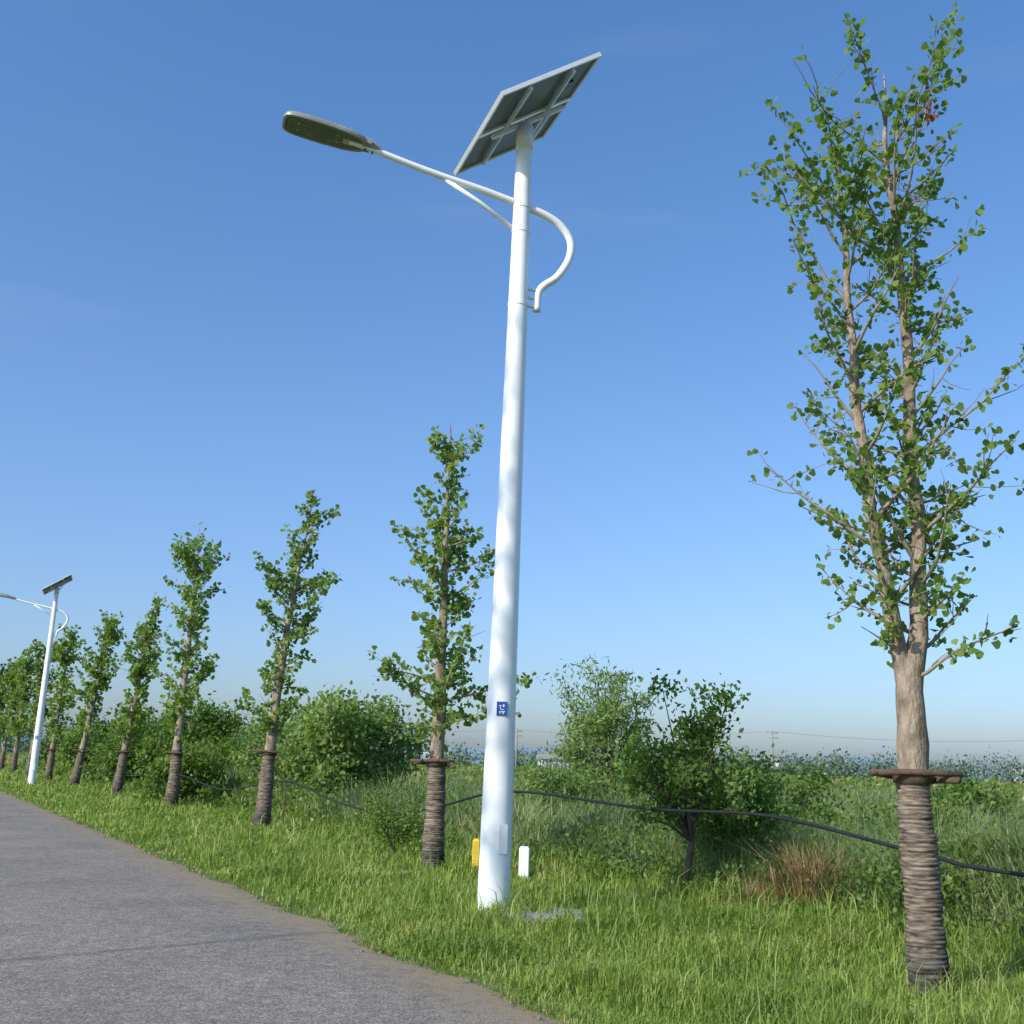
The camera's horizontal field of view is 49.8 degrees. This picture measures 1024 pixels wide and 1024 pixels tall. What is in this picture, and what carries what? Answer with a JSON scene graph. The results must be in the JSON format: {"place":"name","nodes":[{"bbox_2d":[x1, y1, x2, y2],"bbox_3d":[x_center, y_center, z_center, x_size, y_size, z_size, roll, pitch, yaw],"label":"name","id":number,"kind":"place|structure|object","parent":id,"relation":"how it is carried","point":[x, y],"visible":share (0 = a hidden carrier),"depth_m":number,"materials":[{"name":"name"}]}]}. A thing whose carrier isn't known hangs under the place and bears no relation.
{"place":"outdoors","nodes":[
{"label":"outdoors","id":0,"kind":"place"},
{"bbox_2d":[0,791,564,1023],"bbox_3d":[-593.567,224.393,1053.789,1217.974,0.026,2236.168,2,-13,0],"label":"road","id":1,"kind":"structure","parent":0,"point":[95,928],"depth_m":8.26,"materials":[{"name":"grey asphalt"}]},
{"bbox_2d":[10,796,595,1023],"bbox_3d":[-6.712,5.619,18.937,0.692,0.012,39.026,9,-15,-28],"label":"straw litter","id":2,"kind":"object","parent":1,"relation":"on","point":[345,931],"visible":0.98,"depth_m":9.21,"materials":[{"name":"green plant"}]},
{"bbox_2d":[1,734,958,767],"bbox_3d":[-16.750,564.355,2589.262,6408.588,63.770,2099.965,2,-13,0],"label":"distant hills","id":3,"kind":"structure","parent":0,"point":[543,749],"depth_m":3165.09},
{"bbox_2d":[11,747,1009,778],"bbox_3d":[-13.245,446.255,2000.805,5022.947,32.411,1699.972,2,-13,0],"label":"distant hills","id":4,"kind":"structure","parent":0,"point":[524,764],"depth_m":2387.88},
{"bbox_2d":[0,762,1023,1023],"bbox_3d":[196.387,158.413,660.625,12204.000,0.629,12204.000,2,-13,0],"label":"ground","id":5,"kind":"structure","parent":0,"point":[550,1014],"depth_m":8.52,"materials":[{"name":"green plant"}]},
{"bbox_2d":[0,663,10,734],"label":"ginkgo tree","id":6,"kind":"object","parent":5,"relation":"on","point":[2,705],"visible":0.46,"depth_m":86.32,"materials":[{"name":"green plant"}]},
{"bbox_2d":[0,657,33,769],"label":"ginkgo tree","id":7,"kind":"object","parent":5,"relation":"on","point":[12,667],"visible":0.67,"depth_m":78.28,"materials":[{"name":"green plant"}]},
{"bbox_2d":[0,648,41,772],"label":"ginkgo tree","id":8,"kind":"object","parent":5,"relation":"on","point":[22,693],"visible":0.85,"depth_m":70.72,"materials":[{"name":"green plant"}]},
{"bbox_2d":[0,574,72,784],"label":"solar street lamp","id":9,"kind":"object","parent":5,"relation":"on","point":[56,585],"visible":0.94,"depth_m":49.17,"materials":[{"name":"white paint"}]},
{"bbox_2d":[18,639,60,775],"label":"ginkgo tree","id":10,"kind":"object","parent":5,"relation":"on","point":[32,718],"visible":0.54,"depth_m":63.01,"materials":[{"name":"green plant"}]},
{"bbox_2d":[38,734,57,766],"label":"shrub","id":11,"kind":"object","parent":5,"relation":"on","point":[44,756],"visible":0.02,"depth_m":71.79,"materials":[{"name":"green plant"}]},
{"bbox_2d":[39,623,86,780],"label":"ginkgo tree","id":12,"kind":"object","parent":5,"relation":"on","point":[65,659],"visible":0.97,"depth_m":55.23,"materials":[{"name":"green plant"}]},
{"bbox_2d":[43,718,113,775],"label":"shrub","id":13,"kind":"object","parent":5,"relation":"on","point":[66,755],"visible":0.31,"depth_m":61.38,"materials":[{"name":"green plant"}]},
{"bbox_2d":[68,609,126,785],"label":"ginkgo tree","id":14,"kind":"object","parent":5,"relation":"on","point":[110,636],"visible":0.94,"depth_m":47.48,"materials":[{"name":"green plant"}]},
{"bbox_2d":[78,711,159,775],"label":"shrub","id":15,"kind":"object","parent":5,"relation":"on","point":[99,734],"visible":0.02,"depth_m":56.23,"materials":[{"name":"green plant"}]},
{"bbox_2d":[79,702,188,783],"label":"shrub","id":16,"kind":"object","parent":5,"relation":"on","point":[110,762],"visible":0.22,"depth_m":44.10,"materials":[{"name":"green plant"}]},
{"bbox_2d":[108,592,171,794],"bbox_3d":[-13.410,6.521,39.791,2.021,7.488,1.761,-1,-13,12],"label":"ginkgo tree","id":17,"kind":"object","parent":5,"relation":"on","point":[133,710],"visible":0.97,"depth_m":39.66,"materials":[{"name":"green plant"}]},
{"bbox_2d":[115,732,237,803],"bbox_3d":[-9.802,7.753,33.310,3.457,2.264,3.566,13,-17,-40],"label":"shrub","id":18,"kind":"object","parent":5,"relation":"on","point":[204,767],"visible":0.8,"depth_m":32.88,"materials":[{"name":"green plant"}]},
{"bbox_2d":[148,522,230,805],"bbox_3d":[-9.414,4.412,32.082,2.059,8.423,2.346,7,-14,-24],"label":"ginkgo tree","id":19,"kind":"object","parent":5,"relation":"on","point":[181,706],"visible":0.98,"depth_m":32.17,"materials":[{"name":"green plant"}]},
{"bbox_2d":[132,691,261,772],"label":"shrub","id":20,"kind":"object","parent":5,"relation":"on","point":[209,720],"visible":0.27,"depth_m":43.08,"materials":[{"name":"green plant"}]},
{"bbox_2d":[198,725,261,777],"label":"shrub","id":21,"kind":"object","parent":5,"relation":"on","point":[229,742],"visible":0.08,"depth_m":38.32,"materials":[{"name":"green plant"}]},
{"bbox_2d":[223,701,318,798],"bbox_3d":[-6.490,7.292,32.412,3.459,3.488,4.060,9,-15,-28],"label":"shrub","id":22,"kind":"object","parent":5,"relation":"on","point":[249,756],"visible":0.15,"depth_m":32.07,"materials":[{"name":"green plant"}]},
{"bbox_2d":[241,490,342,825],"bbox_3d":[-4.927,3.151,24.363,2.034,7.710,1.774,2,-13,0],"label":"ginkgo tree","id":23,"kind":"object","parent":5,"relation":"on","point":[272,725],"visible":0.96,"depth_m":24.33,"materials":[{"name":"green plant"}]},
{"bbox_2d":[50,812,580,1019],"bbox_3d":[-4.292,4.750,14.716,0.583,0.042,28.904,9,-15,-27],"label":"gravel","id":24,"kind":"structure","parent":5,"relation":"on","point":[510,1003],"depth_m":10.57,"materials":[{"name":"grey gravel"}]},
{"bbox_2d":[245,680,456,810],"bbox_3d":[-4.323,6.481,29.071,5.579,3.926,5.314,2,-13,0],"label":"shrub","id":25,"kind":"object","parent":5,"relation":"on","point":[338,726],"visible":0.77,"depth_m":28.37,"materials":[{"name":"green plant"}]},
{"bbox_2d":[348,788,447,855],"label":"shrub","id":26,"kind":"object","parent":5,"relation":"on","point":[378,813],"visible":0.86,"depth_m":17.01,"materials":[{"name":"green plant"}]},
{"bbox_2d":[421,751,448,758],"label":"walls","id":27,"kind":"structure","parent":5,"relation":"on","point":[424,753],"depth_m":406.40,"materials":[{"name":"paint"}]},
{"bbox_2d":[282,52,601,912],"bbox_3d":[-0.954,-0.559,11.563,3.375,9.337,1.784,6,-14,-19],"label":"solar street lamp","id":28,"kind":"object","parent":5,"relation":"on","point":[522,118],"visible":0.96,"depth_m":11.97,"materials":[{"name":"white paint"}]},
{"bbox_2d":[498,824,507,853],"bbox_3d":[-0.089,3.232,10.905,0.090,0.280,0.008,6,-13,-17],"label":"hatch door","id":29,"kind":"structure","parent":28,"relation":"in","point":[503,828],"depth_m":10.90,"materials":[{"name":"white paint"}]},
{"bbox_2d":[368,422,538,872],"bbox_3d":[-0.836,1.809,15.808,2.448,6.678,1.622,2,-13,0],"label":"ginkgo tree","id":30,"kind":"object","parent":5,"relation":"on","point":[438,642],"visible":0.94,"depth_m":15.73,"materials":[{"name":"green plant"}]},
{"bbox_2d":[472,838,479,869],"bbox_3d":[-0.490,4.708,14.924,0.100,0.560,0.100,2,-13,0],"label":"yellow marker post","id":31,"kind":"object","parent":5,"relation":"on","point":[475,849],"visible":0.71,"depth_m":14.90,"materials":[{"name":"paint"}]},
{"bbox_2d":[0,776,1022,1023],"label":"verge weeds","id":32,"kind":"object","parent":5,"relation":"on","point":[524,930],"visible":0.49,"depth_m":9.03,"materials":[{"name":"green plant"}]},
{"bbox_2d":[0,750,1023,945],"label":"weed foliage","id":33,"kind":"object","parent":5,"relation":"on","point":[23,765],"visible":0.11,"depth_m":15.61,"materials":[{"name":"green plant"}]},
{"bbox_2d":[0,736,1023,782],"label":"distant tree line","id":34,"kind":"object","parent":5,"relation":"on","point":[26,746],"visible":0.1,"depth_m":261.81,"materials":[{"name":"green plant"}]},
{"bbox_2d":[0,752,1023,824],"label":"yellow weed foliage","id":35,"kind":"object","parent":5,"relation":"on","point":[7,761],"visible":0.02,"depth_m":67.86,"materials":[{"name":"plant"}]},
{"bbox_2d":[1,719,1023,780],"bbox_3d":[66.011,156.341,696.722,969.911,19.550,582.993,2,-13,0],"label":"distant tree line","id":36,"kind":"object","parent":5,"relation":"on","point":[986,772],"visible":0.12,"depth_m":536.30,"materials":[{"name":"green plant"}]},
{"bbox_2d":[5,753,1023,943],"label":"reed grass","id":37,"kind":"structure","parent":5,"relation":"on","point":[455,816],"depth_m":14.75,"materials":[{"name":"green plant"}]},
{"bbox_2d":[515,729,521,766],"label":"utility pole","id":38,"kind":"object","parent":5,"relation":"on","point":[516,731],"visible":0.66,"depth_m":220.08,"materials":[{"name":"concrete"}]},
{"bbox_2d":[19,752,1023,794],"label":"field hedge","id":39,"kind":"object","parent":5,"relation":"on","point":[455,764],"visible":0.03,"depth_m":100.34,"materials":[{"name":"green plant"}]},
{"bbox_2d":[518,846,529,878],"bbox_3d":[0.160,4.731,14.718,0.140,0.520,0.140,2,-13,0],"label":"marker post","id":40,"kind":"object","parent":5,"relation":"on","point":[524,855],"visible":0.81,"depth_m":14.67,"materials":[{"name":"white paint"}]},
{"bbox_2d":[499,906,583,929],"bbox_3d":[0.276,3.921,10.579,0.853,0.180,0.762,2,-13,0],"label":"concrete pad","id":41,"kind":"object","parent":5,"relation":"on","point":[531,915],"visible":0.25,"depth_m":10.37,"materials":[{"name":"grey concrete"}]},
{"bbox_2d":[538,759,568,768],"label":"walls","id":42,"kind":"structure","parent":5,"relation":"on","point":[545,760],"depth_m":214.24,"materials":[{"name":"paint"}]},
{"bbox_2d":[545,764,566,769],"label":"windows","id":43,"kind":"structure","parent":42,"relation":"attached to","point":[565,766],"depth_m":213.95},
{"bbox_2d":[97,767,1023,876],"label":"sagging cable","id":44,"kind":"object","parent":5,"relation":"on","point":[974,867],"visible":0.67,"depth_m":11.67,"materials":[{"name":"black rubber"}]},
{"bbox_2d":[513,748,627,819],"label":"shrub","id":45,"kind":"object","parent":5,"relation":"on","point":[548,783],"visible":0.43,"depth_m":22.88,"materials":[{"name":"green plant"}]},
{"bbox_2d":[538,654,666,800],"bbox_3d":[2.228,5.870,27.299,3.242,4.784,3.464,2,-13,0],"label":"willow tree","id":46,"kind":"object","parent":5,"relation":"on","point":[601,733],"visible":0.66,"depth_m":27.19,"materials":[{"name":"green plant"}]},
{"bbox_2d":[591,668,766,899],"bbox_3d":[2.014,3.230,13.064,2.013,2.702,1.918,-3,-14,18],"label":"shrub","id":47,"kind":"object","parent":5,"relation":"on","point":[686,785],"visible":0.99,"depth_m":12.89,"materials":[{"name":"green plant"}]},
{"bbox_2d":[658,743,818,860],"bbox_3d":[2.830,3.884,14.027,1.629,2.200,1.799,11,-16,-35],"label":"shrub","id":48,"kind":"object","parent":5,"relation":"on","point":[758,798],"visible":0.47,"depth_m":13.87,"materials":[{"name":"green plant"}]},
{"bbox_2d":[694,872,790,912],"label":"dry reed clump","id":49,"kind":"object","parent":5,"relation":"on","point":[751,891],"visible":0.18,"depth_m":11.93,"materials":[{"name":"green plant"}]},
{"bbox_2d":[766,730,777,774],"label":"utility pole","id":50,"kind":"object","parent":5,"relation":"on","point":[771,737],"visible":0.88,"depth_m":210.84,"materials":[{"name":"concrete"}]},
{"bbox_2d":[47,721,1020,741],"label":"power lines","id":51,"kind":"object","parent":50,"relation":"attached to","point":[759,732],"visible":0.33,"depth_m":210.00,"materials":[{"name":"metal"}]},
{"bbox_2d":[732,752,863,839],"bbox_3d":[4.747,5.317,18.775,2.657,2.443,2.320,12,-16,-38],"label":"shrub","id":52,"kind":"object","parent":5,"relation":"on","point":[807,792],"visible":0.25,"depth_m":18.69,"materials":[{"name":"green plant"}]},
{"bbox_2d":[726,830,891,917],"bbox_3d":[3.219,3.951,11.863,2.258,1.162,2.553,2,-13,0],"label":"dry reed clump","id":53,"kind":"object","parent":5,"relation":"on","point":[795,872],"visible":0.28,"depth_m":11.78,"materials":[{"name":"brown plant"}]},
{"bbox_2d":[737,2,1023,1004],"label":"ginkgo tree","id":54,"kind":"object","parent":5,"relation":"on","point":[921,872],"visible":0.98,"depth_m":8.30,"materials":[{"name":"green plant"}]},
{"bbox_2d":[780,748,1023,781],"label":"distant tree line","id":55,"kind":"object","parent":5,"relation":"on","point":[843,770],"visible":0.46,"depth_m":287.72,"materials":[{"name":"green plant"}]},
{"bbox_2d":[816,782,1001,846],"bbox_3d":[5.891,4.864,15.773,2.656,2.028,2.589,6,-14,-19],"label":"shrub","id":56,"kind":"object","parent":5,"relation":"on","point":[934,799],"visible":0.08,"depth_m":15.98,"materials":[{"name":"green plant"}]},
{"bbox_2d":[795,819,1023,937],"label":"shrub","id":57,"kind":"object","parent":5,"relation":"on","point":[950,876],"visible":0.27,"depth_m":10.70,"materials":[{"name":"green plant"}]},
{"bbox_2d":[884,765,1023,826],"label":"shrub","id":58,"kind":"object","parent":5,"relation":"on","point":[962,791],"visible":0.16,"depth_m":22.72,"materials":[{"name":"green plant"}]},
{"bbox_2d":[895,803,1023,914],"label":"shrub","id":59,"kind":"object","parent":5,"relation":"on","point":[998,818],"visible":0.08,"depth_m":11.18,"materials":[{"name":"green plant"}]},
{"bbox_2d":[1013,768,1023,781],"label":"walls","id":60,"kind":"structure","parent":5,"relation":"on","point":[1022,770],"depth_m":408.72,"materials":[{"name":"paint"}]},
{"bbox_2d":[0,0,1023,768],"label":"sky","id":61,"kind":"structure","parent":0,"point":[214,314],"materials":[{"name":"blue"}]},
{"bbox_2d":[536,754,562,759],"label":"roof","id":62,"kind":"structure","parent":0,"point":[544,756],"depth_m":215.43,"materials":[{"name":"tile"}]},
{"bbox_2d":[754,758,780,761],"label":"roof","id":63,"kind":"structure","parent":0,"point":[766,759],"depth_m":418.98,"materials":[{"name":"tile"}]}
]}

